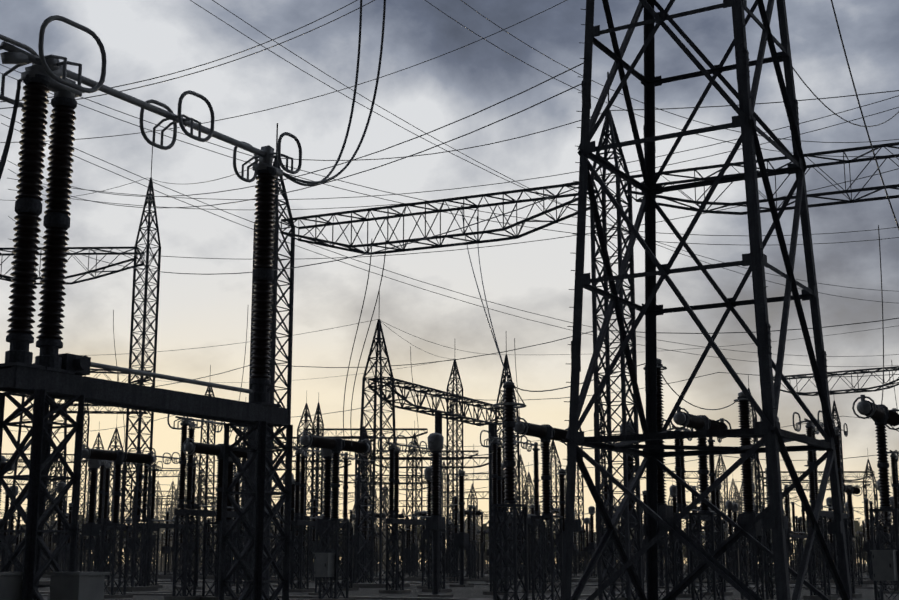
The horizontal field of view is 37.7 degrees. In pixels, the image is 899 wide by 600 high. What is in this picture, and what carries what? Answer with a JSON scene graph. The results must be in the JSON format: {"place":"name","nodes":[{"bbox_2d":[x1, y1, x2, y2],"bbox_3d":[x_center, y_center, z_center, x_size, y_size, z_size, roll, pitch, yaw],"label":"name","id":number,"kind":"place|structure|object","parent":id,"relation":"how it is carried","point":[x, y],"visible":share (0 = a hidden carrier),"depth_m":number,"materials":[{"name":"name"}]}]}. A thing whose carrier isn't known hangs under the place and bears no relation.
{"place":"outdoors","nodes":[
{"label":"outdoors","id":0,"kind":"place"},
{"bbox_2d":[0,564,898,599],"bbox_3d":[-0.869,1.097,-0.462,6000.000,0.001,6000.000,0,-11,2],"label":"ground","id":1,"kind":"structure","parent":0,"point":[476,591],"depth_m":55.22,"materials":[{"name":"black"}]},
{"bbox_2d":[0,15,301,599],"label":"disconnector","id":2,"kind":"object","parent":1,"relation":"on","point":[48,378],"visible":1,"depth_m":12.49,"materials":[{"name":"metal"}]},
{"bbox_2d":[7,514,866,565],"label":"boxes","id":3,"kind":"object","parent":1,"relation":"on","point":[858,527],"depth_m":421.34,"materials":[{"name":"grey metal"}]},
{"bbox_2d":[0,358,898,599],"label":"switchgear","id":4,"kind":"object","parent":1,"relation":"on","point":[882,561],"visible":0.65,"depth_m":47.99,"materials":[{"name":"metal"}]},
{"bbox_2d":[0,72,898,599],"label":"gantries","id":5,"kind":"object","parent":1,"relation":"on","point":[490,422],"visible":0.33,"depth_m":58.03,"materials":[{"name":"metal"}]},
{"bbox_2d":[39,572,893,599],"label":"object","id":6,"kind":"object","parent":1,"relation":"on","point":[155,593],"visible":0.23,"depth_m":62.22,"materials":[{"name":"metal"}]},
{"bbox_2d":[561,0,851,599],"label":"gantry tower","id":7,"kind":"structure","parent":1,"relation":"on","point":[770,433],"depth_m":23.84,"materials":[{"name":"metal"}]},
{"bbox_2d":[0,0,898,532],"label":"conductors","id":8,"kind":"object","parent":7,"relation":"attached to","point":[288,176],"visible":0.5,"depth_m":41.73,"materials":[{"name":"metal"}]},
{"bbox_2d":[0,0,898,563],"label":"sky","id":9,"kind":"structure","parent":0,"point":[142,40],"materials":[{"name":"grey"}]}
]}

